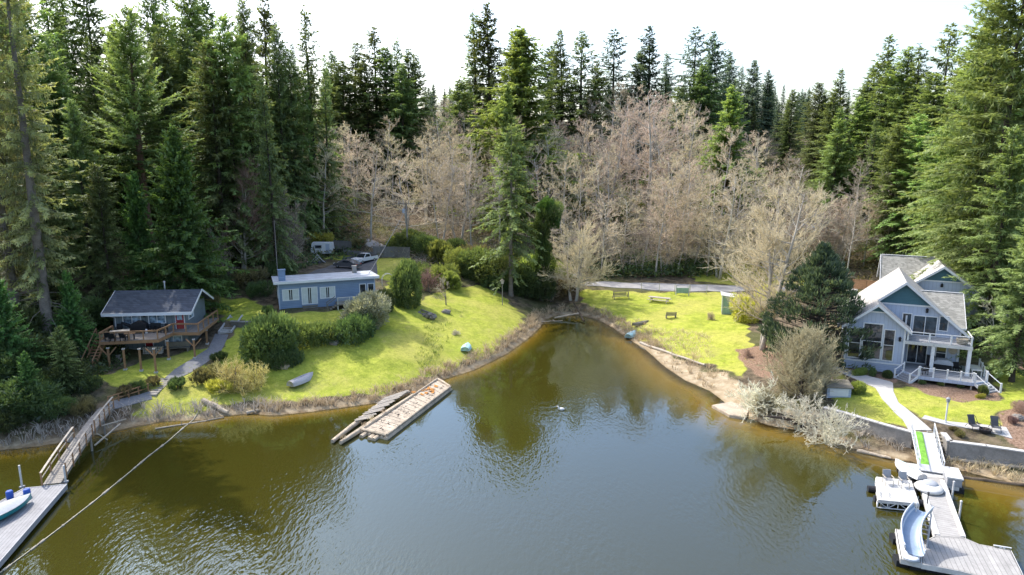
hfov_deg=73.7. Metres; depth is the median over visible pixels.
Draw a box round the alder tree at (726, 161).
[708,138,741,181]
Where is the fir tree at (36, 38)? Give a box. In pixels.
[0,0,102,185]
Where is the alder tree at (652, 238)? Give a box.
[640,217,665,262]
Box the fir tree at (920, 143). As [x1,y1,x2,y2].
[854,113,947,261]
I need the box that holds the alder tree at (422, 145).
[390,135,451,219]
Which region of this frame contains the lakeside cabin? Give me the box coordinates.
[101,281,213,349]
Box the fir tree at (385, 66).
[354,46,431,189]
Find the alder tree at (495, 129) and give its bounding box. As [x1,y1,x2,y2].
[479,115,548,231]
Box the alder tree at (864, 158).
[848,138,881,210]
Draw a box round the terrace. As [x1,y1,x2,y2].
[922,415,1012,438]
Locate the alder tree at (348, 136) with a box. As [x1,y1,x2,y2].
[330,131,377,208]
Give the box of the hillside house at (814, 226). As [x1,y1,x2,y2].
[803,216,828,232]
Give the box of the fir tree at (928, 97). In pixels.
[873,73,960,235]
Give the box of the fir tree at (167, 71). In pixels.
[112,38,207,240]
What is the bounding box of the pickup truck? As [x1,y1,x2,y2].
[351,252,377,263]
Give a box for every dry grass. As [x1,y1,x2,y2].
[253,303,661,411]
[624,318,732,387]
[639,326,714,359]
[808,410,913,450]
[912,450,1023,481]
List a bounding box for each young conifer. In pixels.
[0,277,52,382]
[5,351,64,413]
[47,270,111,354]
[47,325,83,396]
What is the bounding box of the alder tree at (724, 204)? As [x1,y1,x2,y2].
[676,170,779,278]
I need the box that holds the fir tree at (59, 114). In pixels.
[25,40,122,258]
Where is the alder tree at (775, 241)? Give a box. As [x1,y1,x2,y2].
[696,163,854,350]
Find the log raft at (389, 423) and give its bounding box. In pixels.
[359,378,451,440]
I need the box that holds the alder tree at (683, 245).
[641,204,701,264]
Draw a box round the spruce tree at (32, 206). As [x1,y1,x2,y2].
[0,0,88,346]
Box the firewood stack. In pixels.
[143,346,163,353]
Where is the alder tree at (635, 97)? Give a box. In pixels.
[619,86,651,127]
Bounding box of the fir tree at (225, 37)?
[193,12,280,266]
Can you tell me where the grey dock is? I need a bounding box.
[0,484,67,567]
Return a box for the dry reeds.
[0,393,282,445]
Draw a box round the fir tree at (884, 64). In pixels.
[847,34,921,213]
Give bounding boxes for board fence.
[333,240,351,250]
[343,250,372,255]
[373,246,409,257]
[853,279,875,288]
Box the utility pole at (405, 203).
[397,200,414,244]
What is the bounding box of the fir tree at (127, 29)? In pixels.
[70,3,205,274]
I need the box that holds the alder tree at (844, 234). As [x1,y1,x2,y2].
[817,193,868,260]
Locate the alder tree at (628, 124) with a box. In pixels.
[612,97,648,204]
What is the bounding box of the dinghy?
[895,458,926,479]
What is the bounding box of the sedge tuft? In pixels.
[203,378,238,393]
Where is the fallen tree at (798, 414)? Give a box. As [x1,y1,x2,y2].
[758,392,825,435]
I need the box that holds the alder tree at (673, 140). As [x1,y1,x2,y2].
[636,108,712,209]
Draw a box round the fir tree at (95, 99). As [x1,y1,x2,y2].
[75,36,116,204]
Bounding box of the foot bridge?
[39,397,125,485]
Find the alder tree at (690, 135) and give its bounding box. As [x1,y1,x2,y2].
[667,112,706,159]
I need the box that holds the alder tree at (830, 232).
[790,196,864,256]
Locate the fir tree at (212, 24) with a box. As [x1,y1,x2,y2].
[182,0,238,107]
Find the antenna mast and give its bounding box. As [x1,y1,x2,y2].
[272,221,277,275]
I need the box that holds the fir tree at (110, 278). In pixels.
[72,162,145,325]
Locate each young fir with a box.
[370,153,391,192]
[471,166,487,201]
[496,227,508,249]
[507,215,527,248]
[557,199,588,244]
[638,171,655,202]
[648,205,681,248]
[755,152,765,167]
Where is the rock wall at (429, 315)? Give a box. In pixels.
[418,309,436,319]
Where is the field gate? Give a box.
[675,285,689,295]
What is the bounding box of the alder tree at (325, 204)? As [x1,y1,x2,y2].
[303,148,338,215]
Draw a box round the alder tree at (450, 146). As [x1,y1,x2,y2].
[437,116,480,227]
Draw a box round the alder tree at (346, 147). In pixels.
[334,121,359,187]
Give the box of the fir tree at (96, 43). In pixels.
[85,28,108,128]
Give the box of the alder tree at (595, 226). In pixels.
[570,206,609,268]
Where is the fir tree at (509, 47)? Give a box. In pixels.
[496,28,549,151]
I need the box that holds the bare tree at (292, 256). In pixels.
[263,183,306,263]
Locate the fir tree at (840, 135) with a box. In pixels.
[809,107,863,219]
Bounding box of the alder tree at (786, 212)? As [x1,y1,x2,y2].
[737,156,836,268]
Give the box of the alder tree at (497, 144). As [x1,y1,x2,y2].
[484,115,532,213]
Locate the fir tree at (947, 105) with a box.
[899,49,970,238]
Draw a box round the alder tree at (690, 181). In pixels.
[673,160,715,252]
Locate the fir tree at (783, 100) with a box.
[774,85,789,130]
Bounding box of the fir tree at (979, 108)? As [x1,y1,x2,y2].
[901,0,1023,291]
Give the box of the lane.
[358,238,384,248]
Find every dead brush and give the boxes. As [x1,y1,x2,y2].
[355,179,504,255]
[356,208,852,275]
[403,222,549,272]
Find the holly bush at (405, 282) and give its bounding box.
[388,258,423,309]
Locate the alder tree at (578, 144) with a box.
[568,134,591,168]
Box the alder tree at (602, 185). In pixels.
[587,144,629,236]
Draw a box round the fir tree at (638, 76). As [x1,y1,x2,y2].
[609,51,660,160]
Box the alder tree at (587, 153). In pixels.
[575,120,636,214]
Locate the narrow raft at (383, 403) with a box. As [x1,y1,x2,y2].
[331,390,414,444]
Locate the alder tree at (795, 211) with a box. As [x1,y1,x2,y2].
[771,181,811,265]
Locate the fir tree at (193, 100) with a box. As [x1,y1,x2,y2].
[184,67,215,202]
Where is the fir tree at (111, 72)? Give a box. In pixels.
[90,42,161,233]
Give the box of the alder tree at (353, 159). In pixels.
[340,134,367,196]
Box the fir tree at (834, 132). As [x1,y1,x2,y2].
[804,123,853,207]
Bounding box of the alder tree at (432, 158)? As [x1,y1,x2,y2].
[409,123,463,202]
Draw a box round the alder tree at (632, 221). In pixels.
[606,187,648,269]
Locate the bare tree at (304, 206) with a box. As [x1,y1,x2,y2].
[289,197,311,247]
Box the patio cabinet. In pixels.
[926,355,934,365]
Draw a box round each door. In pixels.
[175,315,184,328]
[301,287,317,304]
[829,389,848,396]
[906,344,927,364]
[912,315,937,336]
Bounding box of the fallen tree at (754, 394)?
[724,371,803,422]
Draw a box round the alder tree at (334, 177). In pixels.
[315,140,349,199]
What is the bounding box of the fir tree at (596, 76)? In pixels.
[582,61,626,166]
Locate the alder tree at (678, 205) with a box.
[636,176,716,266]
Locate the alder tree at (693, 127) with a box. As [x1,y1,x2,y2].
[662,100,709,163]
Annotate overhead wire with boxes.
[308,211,412,230]
[369,209,405,272]
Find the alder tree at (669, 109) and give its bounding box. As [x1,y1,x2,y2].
[648,98,688,187]
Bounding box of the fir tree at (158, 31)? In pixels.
[124,24,206,230]
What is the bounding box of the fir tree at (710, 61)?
[677,31,758,156]
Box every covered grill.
[129,320,149,333]
[933,357,952,371]
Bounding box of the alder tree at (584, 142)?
[567,119,607,194]
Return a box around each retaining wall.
[230,320,252,327]
[823,406,912,448]
[940,432,1023,465]
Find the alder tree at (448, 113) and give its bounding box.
[435,98,458,150]
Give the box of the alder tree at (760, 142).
[744,132,775,186]
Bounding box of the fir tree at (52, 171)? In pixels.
[25,84,80,258]
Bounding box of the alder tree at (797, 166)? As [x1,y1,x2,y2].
[779,149,800,179]
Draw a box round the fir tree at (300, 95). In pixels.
[293,72,308,134]
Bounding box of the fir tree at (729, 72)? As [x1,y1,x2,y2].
[711,51,758,138]
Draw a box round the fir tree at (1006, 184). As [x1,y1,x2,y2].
[941,124,1023,350]
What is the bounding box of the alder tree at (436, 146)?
[410,110,469,210]
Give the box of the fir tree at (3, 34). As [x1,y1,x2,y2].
[0,0,18,85]
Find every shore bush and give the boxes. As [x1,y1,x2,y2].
[748,320,852,405]
[748,385,785,415]
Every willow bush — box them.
[212,353,253,393]
[224,371,254,396]
[240,358,269,391]
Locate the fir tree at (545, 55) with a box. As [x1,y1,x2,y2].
[530,45,576,154]
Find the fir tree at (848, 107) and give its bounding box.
[842,93,852,122]
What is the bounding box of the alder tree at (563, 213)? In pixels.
[550,203,588,256]
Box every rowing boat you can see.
[286,372,312,386]
[460,342,471,350]
[625,330,635,337]
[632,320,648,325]
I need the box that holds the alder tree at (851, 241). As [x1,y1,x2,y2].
[833,187,883,274]
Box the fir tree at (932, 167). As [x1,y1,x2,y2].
[890,123,962,259]
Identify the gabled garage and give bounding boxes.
[876,254,987,341]
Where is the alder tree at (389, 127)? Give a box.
[370,115,402,197]
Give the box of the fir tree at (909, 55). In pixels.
[846,46,923,211]
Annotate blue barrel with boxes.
[5,490,13,499]
[23,488,30,494]
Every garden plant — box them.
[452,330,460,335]
[706,312,715,320]
[728,291,761,323]
[742,349,752,357]
[754,284,788,302]
[851,365,868,375]
[851,380,866,394]
[868,367,876,376]
[881,369,892,378]
[948,426,958,430]
[954,429,965,437]
[975,393,985,398]
[977,384,989,394]
[1007,415,1018,423]
[1010,400,1023,413]
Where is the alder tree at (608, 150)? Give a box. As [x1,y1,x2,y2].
[571,108,646,222]
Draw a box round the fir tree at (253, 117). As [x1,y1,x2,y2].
[236,53,281,198]
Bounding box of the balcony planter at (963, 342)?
[956,337,968,344]
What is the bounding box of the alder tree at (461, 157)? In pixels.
[444,127,491,213]
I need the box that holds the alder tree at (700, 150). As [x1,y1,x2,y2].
[677,125,715,194]
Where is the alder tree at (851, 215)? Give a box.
[840,202,862,237]
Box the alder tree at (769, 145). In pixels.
[760,130,774,164]
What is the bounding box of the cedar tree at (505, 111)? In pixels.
[458,83,540,241]
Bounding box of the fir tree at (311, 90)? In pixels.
[309,70,319,123]
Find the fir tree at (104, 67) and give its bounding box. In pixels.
[84,25,153,220]
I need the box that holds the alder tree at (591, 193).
[581,149,628,233]
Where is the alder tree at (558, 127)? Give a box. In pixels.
[546,116,601,197]
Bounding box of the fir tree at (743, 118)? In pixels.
[740,102,748,140]
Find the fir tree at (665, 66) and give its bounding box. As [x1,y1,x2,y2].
[653,51,687,153]
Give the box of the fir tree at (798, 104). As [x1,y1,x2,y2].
[792,92,801,123]
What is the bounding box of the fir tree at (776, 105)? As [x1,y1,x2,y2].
[772,97,779,121]
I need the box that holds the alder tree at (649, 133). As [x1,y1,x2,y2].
[597,90,709,220]
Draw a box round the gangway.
[911,420,944,473]
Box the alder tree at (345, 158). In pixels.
[317,123,367,193]
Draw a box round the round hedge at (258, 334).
[237,309,300,369]
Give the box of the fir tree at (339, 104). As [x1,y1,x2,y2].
[312,60,378,183]
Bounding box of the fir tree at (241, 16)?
[206,0,310,264]
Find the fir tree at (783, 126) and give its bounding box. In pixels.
[778,104,797,149]
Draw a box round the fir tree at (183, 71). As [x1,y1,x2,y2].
[172,33,207,165]
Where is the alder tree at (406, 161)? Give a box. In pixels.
[397,132,421,188]
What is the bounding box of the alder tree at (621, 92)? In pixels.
[598,81,634,163]
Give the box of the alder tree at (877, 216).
[868,186,902,262]
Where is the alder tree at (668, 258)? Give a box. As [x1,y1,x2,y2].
[638,214,696,274]
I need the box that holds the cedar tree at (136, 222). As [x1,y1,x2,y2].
[97,170,169,296]
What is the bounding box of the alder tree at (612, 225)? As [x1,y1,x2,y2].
[588,193,624,271]
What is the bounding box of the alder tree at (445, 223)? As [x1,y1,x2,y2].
[413,161,472,239]
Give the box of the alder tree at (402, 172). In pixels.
[382,154,425,225]
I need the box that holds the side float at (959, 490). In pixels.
[947,486,964,493]
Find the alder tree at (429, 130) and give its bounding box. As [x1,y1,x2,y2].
[412,106,443,153]
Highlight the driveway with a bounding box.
[308,252,387,273]
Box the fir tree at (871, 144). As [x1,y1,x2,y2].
[848,115,885,232]
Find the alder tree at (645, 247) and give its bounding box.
[620,214,668,273]
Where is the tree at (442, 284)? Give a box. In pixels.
[429,275,448,304]
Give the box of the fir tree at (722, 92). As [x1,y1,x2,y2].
[715,76,727,123]
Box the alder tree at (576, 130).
[558,108,597,164]
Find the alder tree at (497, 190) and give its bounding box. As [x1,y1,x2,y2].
[464,154,516,242]
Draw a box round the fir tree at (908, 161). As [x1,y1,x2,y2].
[885,115,917,219]
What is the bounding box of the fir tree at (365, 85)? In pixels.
[337,58,398,184]
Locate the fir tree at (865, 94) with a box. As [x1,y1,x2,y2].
[821,65,896,178]
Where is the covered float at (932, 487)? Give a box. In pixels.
[914,479,943,494]
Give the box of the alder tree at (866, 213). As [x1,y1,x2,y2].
[845,193,886,266]
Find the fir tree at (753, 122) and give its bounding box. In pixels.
[744,105,761,149]
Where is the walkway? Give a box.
[832,366,931,430]
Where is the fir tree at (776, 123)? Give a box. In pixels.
[769,102,782,140]
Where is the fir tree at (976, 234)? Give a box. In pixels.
[952,169,1004,282]
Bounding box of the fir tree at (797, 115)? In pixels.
[793,102,800,131]
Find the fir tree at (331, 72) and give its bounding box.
[314,50,360,176]
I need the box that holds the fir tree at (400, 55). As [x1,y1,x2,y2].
[382,37,429,172]
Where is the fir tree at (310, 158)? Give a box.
[292,78,330,241]
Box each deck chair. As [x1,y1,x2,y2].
[882,469,894,485]
[898,471,910,488]
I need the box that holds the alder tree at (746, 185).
[731,159,766,218]
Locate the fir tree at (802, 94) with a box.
[793,89,803,124]
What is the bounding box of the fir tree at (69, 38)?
[36,0,107,163]
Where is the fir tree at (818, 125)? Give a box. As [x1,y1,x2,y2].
[800,90,828,174]
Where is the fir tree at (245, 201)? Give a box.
[210,152,281,269]
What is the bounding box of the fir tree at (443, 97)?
[438,88,446,121]
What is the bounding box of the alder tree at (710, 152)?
[691,124,718,196]
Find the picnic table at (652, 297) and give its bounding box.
[647,296,670,302]
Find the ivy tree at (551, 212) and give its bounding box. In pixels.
[528,192,564,301]
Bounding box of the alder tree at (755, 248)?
[744,221,771,271]
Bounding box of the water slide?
[901,501,933,562]
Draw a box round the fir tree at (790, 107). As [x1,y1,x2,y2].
[768,89,805,168]
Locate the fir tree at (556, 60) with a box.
[540,29,598,172]
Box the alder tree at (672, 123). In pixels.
[654,98,684,152]
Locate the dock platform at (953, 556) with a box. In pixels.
[921,536,1022,574]
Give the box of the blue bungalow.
[271,265,379,309]
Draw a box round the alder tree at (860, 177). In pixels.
[833,159,881,209]
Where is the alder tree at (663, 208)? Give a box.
[633,180,680,276]
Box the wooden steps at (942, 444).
[927,430,943,458]
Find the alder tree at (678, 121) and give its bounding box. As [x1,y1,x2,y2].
[646,99,709,174]
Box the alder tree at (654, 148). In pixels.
[639,122,667,166]
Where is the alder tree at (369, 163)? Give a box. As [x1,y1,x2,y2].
[355,145,383,200]
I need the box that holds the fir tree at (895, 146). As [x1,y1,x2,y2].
[853,124,924,262]
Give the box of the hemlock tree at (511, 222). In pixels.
[466,123,545,296]
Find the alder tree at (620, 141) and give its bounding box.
[598,105,642,187]
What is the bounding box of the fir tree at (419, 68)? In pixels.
[394,51,438,162]
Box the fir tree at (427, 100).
[423,95,434,141]
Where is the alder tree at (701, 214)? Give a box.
[648,169,729,265]
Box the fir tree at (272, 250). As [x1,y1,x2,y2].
[246,78,304,275]
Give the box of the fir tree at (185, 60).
[163,29,238,194]
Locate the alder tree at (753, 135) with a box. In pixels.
[736,130,771,174]
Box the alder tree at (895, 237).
[872,205,931,254]
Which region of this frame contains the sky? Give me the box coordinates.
[18,0,1023,124]
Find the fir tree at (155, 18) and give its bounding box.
[103,0,181,196]
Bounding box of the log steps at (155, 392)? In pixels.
[146,378,168,395]
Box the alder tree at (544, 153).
[530,138,559,189]
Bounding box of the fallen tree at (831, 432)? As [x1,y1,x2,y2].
[786,395,868,454]
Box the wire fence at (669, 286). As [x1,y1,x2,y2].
[641,283,706,293]
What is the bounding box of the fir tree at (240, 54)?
[221,26,286,151]
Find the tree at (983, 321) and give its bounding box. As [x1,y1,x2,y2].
[967,295,1007,357]
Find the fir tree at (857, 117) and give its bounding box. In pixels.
[839,96,882,210]
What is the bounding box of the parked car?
[333,259,361,268]
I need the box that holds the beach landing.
[712,402,748,419]
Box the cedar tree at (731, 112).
[690,84,779,213]
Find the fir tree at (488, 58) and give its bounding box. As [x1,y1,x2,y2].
[449,2,525,180]
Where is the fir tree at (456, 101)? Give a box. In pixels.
[450,82,464,129]
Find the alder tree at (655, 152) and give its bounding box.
[640,117,683,205]
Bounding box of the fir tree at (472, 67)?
[433,9,495,166]
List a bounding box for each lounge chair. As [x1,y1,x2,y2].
[965,414,980,431]
[988,415,1001,433]
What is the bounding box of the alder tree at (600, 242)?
[590,223,623,262]
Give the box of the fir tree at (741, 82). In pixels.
[734,64,749,129]
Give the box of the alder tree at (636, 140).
[618,104,655,197]
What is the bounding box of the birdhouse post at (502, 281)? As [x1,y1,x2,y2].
[500,279,503,304]
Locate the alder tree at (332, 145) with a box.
[329,127,346,181]
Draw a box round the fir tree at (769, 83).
[754,69,782,135]
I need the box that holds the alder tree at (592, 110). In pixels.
[568,99,602,165]
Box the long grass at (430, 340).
[406,320,452,367]
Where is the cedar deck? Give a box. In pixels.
[81,310,218,372]
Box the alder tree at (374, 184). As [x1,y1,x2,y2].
[333,133,396,239]
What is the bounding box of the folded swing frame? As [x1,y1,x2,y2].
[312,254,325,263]
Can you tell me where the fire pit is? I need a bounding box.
[979,427,991,433]
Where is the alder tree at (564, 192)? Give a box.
[541,151,599,252]
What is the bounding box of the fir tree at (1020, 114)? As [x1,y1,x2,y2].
[940,56,1023,259]
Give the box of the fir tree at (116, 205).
[89,27,164,217]
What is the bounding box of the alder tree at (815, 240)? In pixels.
[786,214,831,259]
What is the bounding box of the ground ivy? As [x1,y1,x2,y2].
[1,289,130,426]
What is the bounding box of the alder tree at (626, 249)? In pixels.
[602,223,648,273]
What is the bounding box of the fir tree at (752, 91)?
[736,60,775,141]
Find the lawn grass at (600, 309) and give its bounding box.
[103,257,1022,424]
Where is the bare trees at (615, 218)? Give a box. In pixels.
[491,165,859,271]
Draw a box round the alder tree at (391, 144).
[372,129,408,200]
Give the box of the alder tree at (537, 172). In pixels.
[516,146,568,215]
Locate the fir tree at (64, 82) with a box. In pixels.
[54,62,119,244]
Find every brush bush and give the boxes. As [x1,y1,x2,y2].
[201,269,225,289]
[206,274,238,294]
[206,294,220,306]
[229,265,269,288]
[245,279,274,297]
[261,304,274,314]
[263,260,299,277]
[306,231,334,243]
[350,237,366,247]
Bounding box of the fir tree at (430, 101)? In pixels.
[428,91,436,119]
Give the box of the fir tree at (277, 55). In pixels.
[259,24,327,243]
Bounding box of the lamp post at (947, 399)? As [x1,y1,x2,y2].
[944,397,950,422]
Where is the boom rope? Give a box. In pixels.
[0,404,203,572]
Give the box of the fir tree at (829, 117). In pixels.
[788,92,856,206]
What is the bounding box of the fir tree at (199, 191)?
[181,37,267,259]
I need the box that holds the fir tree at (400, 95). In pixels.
[367,65,441,194]
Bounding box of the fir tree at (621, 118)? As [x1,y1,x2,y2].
[608,95,628,152]
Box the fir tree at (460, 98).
[427,79,494,201]
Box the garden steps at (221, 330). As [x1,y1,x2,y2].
[218,315,242,333]
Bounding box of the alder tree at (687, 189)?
[675,166,702,229]
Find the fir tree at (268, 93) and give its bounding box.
[246,76,304,233]
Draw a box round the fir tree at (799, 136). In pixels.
[792,121,804,149]
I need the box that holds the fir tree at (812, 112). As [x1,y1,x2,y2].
[790,82,828,185]
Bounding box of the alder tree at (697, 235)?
[682,210,719,260]
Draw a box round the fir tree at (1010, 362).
[951,225,1023,381]
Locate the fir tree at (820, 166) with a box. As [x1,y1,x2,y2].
[808,139,850,213]
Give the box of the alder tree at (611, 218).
[595,217,626,260]
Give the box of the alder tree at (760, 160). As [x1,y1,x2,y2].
[737,138,782,222]
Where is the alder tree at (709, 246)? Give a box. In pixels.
[680,207,734,275]
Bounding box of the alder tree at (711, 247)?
[701,226,740,268]
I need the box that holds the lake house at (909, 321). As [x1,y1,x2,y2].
[837,268,1002,392]
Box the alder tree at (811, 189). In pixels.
[799,187,820,239]
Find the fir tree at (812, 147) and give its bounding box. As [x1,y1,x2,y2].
[800,122,825,172]
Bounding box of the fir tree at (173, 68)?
[164,46,179,124]
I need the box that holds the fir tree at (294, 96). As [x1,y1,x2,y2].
[270,48,330,239]
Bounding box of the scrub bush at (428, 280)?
[420,267,443,292]
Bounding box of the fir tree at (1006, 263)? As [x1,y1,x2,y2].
[971,255,1020,350]
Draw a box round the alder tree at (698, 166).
[684,156,721,242]
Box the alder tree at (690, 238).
[664,214,707,263]
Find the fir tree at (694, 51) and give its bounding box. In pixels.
[652,26,734,143]
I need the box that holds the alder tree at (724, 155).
[703,125,745,216]
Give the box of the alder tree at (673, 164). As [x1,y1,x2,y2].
[635,151,712,244]
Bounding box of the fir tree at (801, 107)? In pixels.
[793,92,811,128]
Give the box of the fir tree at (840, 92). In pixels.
[801,68,856,189]
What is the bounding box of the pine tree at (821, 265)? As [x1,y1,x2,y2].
[756,240,881,371]
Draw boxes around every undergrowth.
[17,181,363,269]
[304,154,876,277]
[588,245,719,278]
[820,184,1023,283]
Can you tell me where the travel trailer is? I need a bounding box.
[311,242,334,255]
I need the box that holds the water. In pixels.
[0,315,1023,574]
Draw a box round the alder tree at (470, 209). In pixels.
[454,161,491,245]
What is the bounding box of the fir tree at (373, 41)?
[342,25,429,155]
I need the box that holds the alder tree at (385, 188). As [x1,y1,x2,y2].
[374,147,443,230]
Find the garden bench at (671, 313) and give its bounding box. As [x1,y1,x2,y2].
[665,312,676,318]
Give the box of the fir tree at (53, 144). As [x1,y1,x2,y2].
[0,72,79,270]
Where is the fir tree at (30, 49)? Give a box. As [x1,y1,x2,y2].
[19,25,43,167]
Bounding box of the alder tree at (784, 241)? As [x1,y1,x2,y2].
[757,213,798,267]
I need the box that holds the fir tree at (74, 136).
[51,98,118,288]
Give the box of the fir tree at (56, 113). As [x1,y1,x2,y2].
[29,52,114,230]
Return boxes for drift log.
[155,417,223,429]
[201,398,228,413]
[246,409,258,413]
[554,313,578,318]
[573,302,584,321]
[639,342,705,365]
[857,449,890,459]
[950,457,1023,468]
[962,475,1023,486]
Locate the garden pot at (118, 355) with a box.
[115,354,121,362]
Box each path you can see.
[107,391,151,408]
[165,334,227,377]
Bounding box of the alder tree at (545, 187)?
[517,174,558,236]
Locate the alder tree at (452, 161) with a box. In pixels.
[431,137,469,235]
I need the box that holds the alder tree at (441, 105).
[417,100,489,183]
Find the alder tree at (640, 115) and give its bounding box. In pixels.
[616,84,659,172]
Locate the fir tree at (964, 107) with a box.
[893,33,1000,267]
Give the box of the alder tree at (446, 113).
[437,99,452,137]
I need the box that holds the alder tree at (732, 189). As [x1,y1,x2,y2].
[715,185,750,267]
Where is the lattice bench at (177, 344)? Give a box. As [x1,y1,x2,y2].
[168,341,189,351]
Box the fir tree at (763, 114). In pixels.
[757,86,781,135]
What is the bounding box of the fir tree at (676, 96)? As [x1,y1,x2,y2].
[653,86,699,171]
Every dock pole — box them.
[18,465,25,488]
[62,465,68,483]
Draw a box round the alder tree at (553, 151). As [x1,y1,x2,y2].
[528,129,590,221]
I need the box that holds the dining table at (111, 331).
[110,329,129,333]
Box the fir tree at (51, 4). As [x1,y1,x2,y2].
[35,0,102,175]
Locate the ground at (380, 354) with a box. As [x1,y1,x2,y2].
[0,98,1023,489]
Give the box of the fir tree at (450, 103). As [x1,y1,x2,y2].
[448,87,453,121]
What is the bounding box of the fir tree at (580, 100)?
[539,30,619,169]
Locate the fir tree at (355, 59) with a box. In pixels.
[334,42,384,174]
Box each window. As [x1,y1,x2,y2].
[122,316,140,323]
[148,315,165,323]
[165,335,181,345]
[282,288,298,300]
[320,286,335,298]
[359,283,365,292]
[367,283,373,290]
[847,327,861,357]
[860,322,883,359]
[881,329,895,361]
[902,312,912,327]
[935,347,946,357]
[938,316,949,331]
[966,316,979,329]
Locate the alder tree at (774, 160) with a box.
[758,158,792,209]
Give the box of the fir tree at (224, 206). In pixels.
[177,40,267,266]
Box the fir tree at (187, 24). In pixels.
[161,0,247,181]
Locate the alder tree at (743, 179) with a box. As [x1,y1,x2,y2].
[710,166,755,245]
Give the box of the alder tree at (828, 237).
[807,202,870,262]
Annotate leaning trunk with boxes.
[764,412,842,428]
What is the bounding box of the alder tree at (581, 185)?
[551,155,604,256]
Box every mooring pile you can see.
[951,481,954,500]
[958,500,962,519]
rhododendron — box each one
[275,319,351,349]
[332,311,378,347]
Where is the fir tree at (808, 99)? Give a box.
[800,87,811,134]
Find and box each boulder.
[63,436,73,442]
[276,362,289,369]
[441,309,450,313]
[1012,413,1023,420]
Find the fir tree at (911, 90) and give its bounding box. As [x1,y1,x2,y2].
[855,43,939,215]
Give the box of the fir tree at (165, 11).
[157,0,181,61]
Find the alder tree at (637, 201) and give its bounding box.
[620,166,670,243]
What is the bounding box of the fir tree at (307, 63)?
[284,4,370,232]
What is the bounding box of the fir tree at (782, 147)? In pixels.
[776,132,792,170]
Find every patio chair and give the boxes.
[108,334,115,341]
[115,323,122,329]
[118,333,127,341]
[148,323,155,332]
[153,323,160,332]
[921,366,929,374]
[953,362,961,372]
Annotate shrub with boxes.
[0,333,50,382]
[0,344,19,382]
[0,375,66,417]
[0,404,29,433]
[7,301,53,335]
[12,371,61,394]
[15,330,81,366]
[16,393,77,420]
[36,308,97,352]
[40,356,91,392]
[58,375,105,394]
[65,394,97,416]
[76,295,112,332]
[263,347,304,370]
[337,289,391,330]
[371,287,394,312]
[385,234,404,253]
[392,228,425,256]
[407,232,442,258]
[416,260,432,282]
[426,238,452,264]
[427,262,460,283]
[440,270,462,289]
[441,246,480,274]
[447,237,468,248]
[455,245,503,280]
[458,243,489,250]
[468,252,519,286]
[480,270,514,291]
[504,253,550,284]
[507,260,545,299]
[541,265,562,301]
[553,260,572,279]
[554,276,575,299]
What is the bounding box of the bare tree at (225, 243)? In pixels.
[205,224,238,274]
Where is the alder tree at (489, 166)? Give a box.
[474,128,525,206]
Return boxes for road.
[571,280,857,291]
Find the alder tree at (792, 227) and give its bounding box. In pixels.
[771,206,806,263]
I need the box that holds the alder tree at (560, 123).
[541,118,571,168]
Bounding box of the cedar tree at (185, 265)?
[105,123,259,330]
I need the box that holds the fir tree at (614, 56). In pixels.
[574,28,636,141]
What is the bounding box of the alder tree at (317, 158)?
[295,140,338,194]
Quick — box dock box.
[942,466,963,487]
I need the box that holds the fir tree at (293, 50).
[287,40,300,101]
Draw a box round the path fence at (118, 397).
[107,383,148,401]
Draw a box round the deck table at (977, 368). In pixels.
[970,364,982,377]
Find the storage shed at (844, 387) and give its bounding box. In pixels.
[823,379,853,397]
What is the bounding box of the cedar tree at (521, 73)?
[448,25,628,220]
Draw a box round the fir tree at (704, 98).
[667,65,739,162]
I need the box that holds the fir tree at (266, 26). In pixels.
[226,0,309,220]
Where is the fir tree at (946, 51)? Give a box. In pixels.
[895,22,966,184]
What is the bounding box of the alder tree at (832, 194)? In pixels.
[813,187,861,251]
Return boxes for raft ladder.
[880,492,890,506]
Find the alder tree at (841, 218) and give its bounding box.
[832,196,850,245]
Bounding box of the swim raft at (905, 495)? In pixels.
[867,477,923,509]
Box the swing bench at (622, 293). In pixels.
[612,291,628,299]
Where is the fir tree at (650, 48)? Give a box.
[608,25,679,161]
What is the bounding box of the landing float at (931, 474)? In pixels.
[896,462,943,488]
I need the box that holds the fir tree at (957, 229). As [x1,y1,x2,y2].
[924,117,1013,282]
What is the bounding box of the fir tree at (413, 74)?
[377,48,443,184]
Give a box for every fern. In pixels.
[116,383,133,396]
[127,380,150,393]
[145,375,160,385]
[165,375,186,390]
[187,366,215,384]
[206,361,222,377]
[208,350,228,360]
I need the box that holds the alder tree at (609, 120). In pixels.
[584,84,635,162]
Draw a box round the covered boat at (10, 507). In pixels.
[0,493,31,519]
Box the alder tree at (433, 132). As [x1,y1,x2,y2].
[401,109,450,188]
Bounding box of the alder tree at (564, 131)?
[545,113,576,154]
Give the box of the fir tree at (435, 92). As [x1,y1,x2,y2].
[431,84,441,119]
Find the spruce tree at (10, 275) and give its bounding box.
[0,1,81,304]
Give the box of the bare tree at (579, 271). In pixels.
[537,216,620,300]
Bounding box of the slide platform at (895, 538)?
[889,529,925,570]
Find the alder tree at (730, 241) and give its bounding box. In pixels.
[717,213,750,273]
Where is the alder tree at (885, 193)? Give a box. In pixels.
[866,173,901,242]
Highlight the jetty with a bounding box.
[915,476,966,537]
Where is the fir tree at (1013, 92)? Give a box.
[880,0,1023,309]
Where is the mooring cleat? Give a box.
[993,544,1011,548]
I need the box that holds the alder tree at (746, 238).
[734,218,758,261]
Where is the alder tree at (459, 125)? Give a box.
[435,112,477,203]
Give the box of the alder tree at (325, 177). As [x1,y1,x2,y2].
[298,142,347,241]
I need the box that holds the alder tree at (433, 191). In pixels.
[422,135,498,238]
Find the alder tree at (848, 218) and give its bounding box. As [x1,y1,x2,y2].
[830,193,866,258]
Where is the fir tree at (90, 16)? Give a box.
[52,0,114,163]

